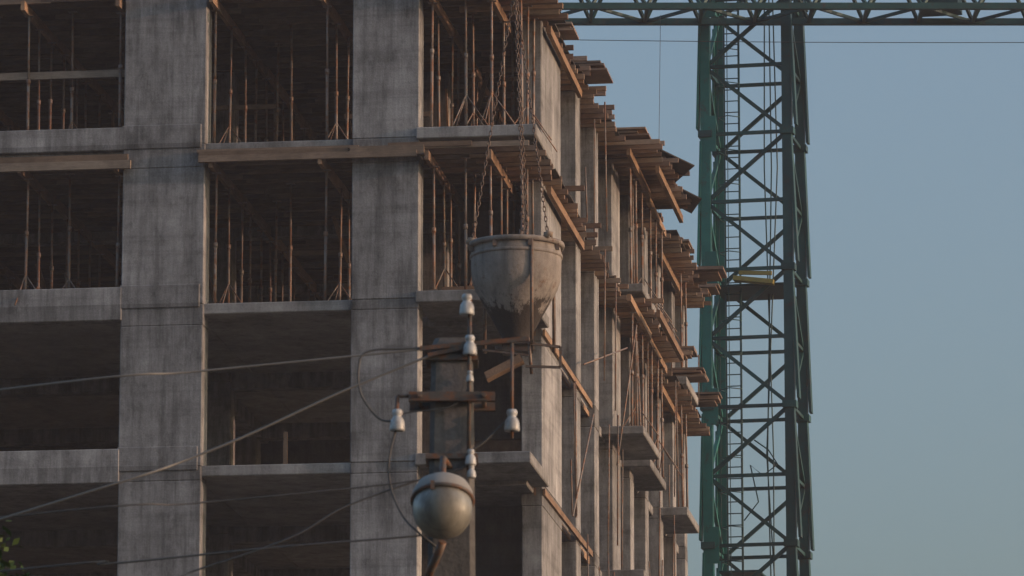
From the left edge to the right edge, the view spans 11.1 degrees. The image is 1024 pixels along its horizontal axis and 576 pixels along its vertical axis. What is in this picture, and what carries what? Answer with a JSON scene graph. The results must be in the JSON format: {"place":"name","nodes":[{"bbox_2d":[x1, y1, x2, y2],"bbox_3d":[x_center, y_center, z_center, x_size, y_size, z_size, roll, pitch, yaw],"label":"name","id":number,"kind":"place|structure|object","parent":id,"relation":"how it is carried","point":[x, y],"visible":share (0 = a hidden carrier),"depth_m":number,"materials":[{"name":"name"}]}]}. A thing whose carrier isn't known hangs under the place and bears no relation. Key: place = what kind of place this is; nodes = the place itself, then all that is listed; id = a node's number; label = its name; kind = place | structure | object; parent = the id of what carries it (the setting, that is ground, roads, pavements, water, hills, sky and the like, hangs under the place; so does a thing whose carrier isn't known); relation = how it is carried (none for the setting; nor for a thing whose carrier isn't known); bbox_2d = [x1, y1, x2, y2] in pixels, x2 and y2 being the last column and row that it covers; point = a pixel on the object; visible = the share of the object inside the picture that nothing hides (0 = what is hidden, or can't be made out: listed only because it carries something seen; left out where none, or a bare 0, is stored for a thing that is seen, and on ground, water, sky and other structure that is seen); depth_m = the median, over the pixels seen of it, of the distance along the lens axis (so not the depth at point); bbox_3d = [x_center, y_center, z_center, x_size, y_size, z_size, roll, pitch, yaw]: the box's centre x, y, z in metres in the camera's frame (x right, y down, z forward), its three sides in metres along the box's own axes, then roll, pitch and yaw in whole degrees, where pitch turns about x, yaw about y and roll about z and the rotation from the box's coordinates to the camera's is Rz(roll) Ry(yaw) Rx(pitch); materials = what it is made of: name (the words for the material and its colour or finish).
{"place":"outdoors","nodes":[
{"label":"outdoors","id":0,"kind":"place"},
{"bbox_2d":[465,0,564,382],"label":"concrete skip bucket","id":1,"kind":"object","parent":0,"point":[516,278],"visible":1,"depth_m":86.27,"materials":[{"name":"metal"}]},
{"bbox_2d":[558,0,1023,575],"label":"sky","id":2,"kind":"structure","parent":0,"point":[915,156],"materials":[{"name":"blue"}]},
{"bbox_3d":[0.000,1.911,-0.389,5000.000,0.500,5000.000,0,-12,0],"label":"ground","id":3,"kind":"structure","parent":0,"visible":0},
{"bbox_2d":[0,520,29,575],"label":"tree","id":4,"kind":"object","parent":3,"relation":"on","point":[10,564],"visible":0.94,"depth_m":27.23,"materials":[{"name":"green plant"}]},
{"bbox_2d":[0,201,521,575],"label":"walls","id":5,"kind":"structure","parent":3,"relation":"on","point":[498,541],"depth_m":109.62,"materials":[{"name":"concrete"}]},
{"bbox_2d":[117,0,687,575],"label":"columns","id":6,"kind":"structure","parent":3,"relation":"on","point":[167,228],"depth_m":106.60,"materials":[{"name":"concrete"}]},
{"bbox_2d":[0,124,455,575],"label":"edge beams","id":7,"kind":"structure","parent":6,"relation":"attached to","point":[65,468],"depth_m":111.07,"materials":[{"name":"concrete"}]},
{"bbox_2d":[0,124,698,575],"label":"floor slabs","id":8,"kind":"structure","parent":6,"relation":"on","point":[256,332],"depth_m":109.41,"materials":[{"name":"concrete"}]},
{"bbox_2d":[0,0,520,289],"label":"formwork joists","id":9,"kind":"object","parent":8,"relation":"on","point":[263,26],"visible":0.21,"depth_m":111.69,"materials":[{"name":"brown wood"}]},
{"bbox_2d":[0,69,528,172],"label":"fascia boards","id":10,"kind":"object","parent":9,"relation":"attached to","point":[107,161],"visible":1,"depth_m":106.27,"materials":[{"name":"brown wood"}]},
{"bbox_2d":[451,0,726,435],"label":"overhanging boards","id":11,"kind":"object","parent":9,"relation":"attached to","point":[639,141],"visible":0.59,"depth_m":120.76,"materials":[{"name":"brown wood"}]},
{"bbox_2d":[529,11,701,422],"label":"plywood decking","id":12,"kind":"object","parent":9,"relation":"on","point":[673,377],"visible":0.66,"depth_m":115.18,"materials":[{"name":"brown wood"}]},
{"bbox_2d":[660,149,701,213],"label":"tilted panels","id":13,"kind":"object","parent":12,"relation":"on","point":[683,167],"visible":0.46,"depth_m":123.64,"materials":[{"name":"brown wood"}]},
{"bbox_2d":[0,0,698,575],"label":"steel props","id":14,"kind":"object","parent":8,"relation":"on","point":[634,406],"visible":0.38,"depth_m":109.38,"materials":[{"name":"brown metal"}]},
{"bbox_2d":[0,0,683,426],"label":"formwork bearers","id":15,"kind":"object","parent":14,"relation":"on","point":[108,256],"visible":0.48,"depth_m":111.80,"materials":[{"name":"brown wood"}]},
{"bbox_2d":[283,286,592,563],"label":"edge boards","id":16,"kind":"object","parent":6,"relation":"on","point":[556,507],"visible":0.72,"depth_m":111.65,"materials":[{"name":"brown wood"}]},
{"bbox_2d":[390,294,527,575],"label":"utility pole","id":17,"kind":"object","parent":3,"relation":"on","point":[453,365],"visible":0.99,"depth_m":26.28,"materials":[{"name":"concrete"}]},
{"bbox_2d":[0,349,419,390],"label":"overhead wire","id":18,"kind":"object","parent":17,"relation":"attached to","point":[195,371],"visible":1,"depth_m":26.31,"materials":[{"name":"black metal"}]},
{"bbox_2d":[0,534,426,571],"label":"overhead wire","id":19,"kind":"object","parent":17,"relation":"attached to","point":[102,562],"visible":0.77,"depth_m":26.13,"materials":[{"name":"black metal"}]},
{"bbox_2d":[0,356,432,520],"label":"overhead wire","id":20,"kind":"object","parent":17,"relation":"attached to","point":[224,444],"visible":1,"depth_m":26.23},
{"bbox_2d":[0,466,466,517],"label":"overhead wire","id":21,"kind":"object","parent":17,"relation":"attached to","point":[225,500],"visible":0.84,"depth_m":26.18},
{"bbox_2d":[181,478,420,575],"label":"overhead wire","id":22,"kind":"object","parent":17,"relation":"attached to","point":[322,519],"visible":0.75,"depth_m":26.15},
{"bbox_2d":[357,347,504,547],"bbox_3d":[-0.385,0.789,26.152,0.775,1.050,0.194,0,-12,0],"label":"jumper cable","id":23,"kind":"object","parent":17,"relation":"attached to","point":[389,456],"visible":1,"depth_m":26.26,"materials":[{"name":"rubber"}]},
{"bbox_2d":[410,455,474,575],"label":"street lamp","id":24,"kind":"object","parent":17,"relation":"attached to","point":[442,501],"visible":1,"depth_m":25.74,"materials":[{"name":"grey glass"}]},
{"bbox_2d":[558,0,1023,575],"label":"tower crane","id":25,"kind":"object","parent":3,"relation":"on","point":[790,290],"visible":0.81,"depth_m":144.48,"materials":[{"name":"green paint"}]}
]}

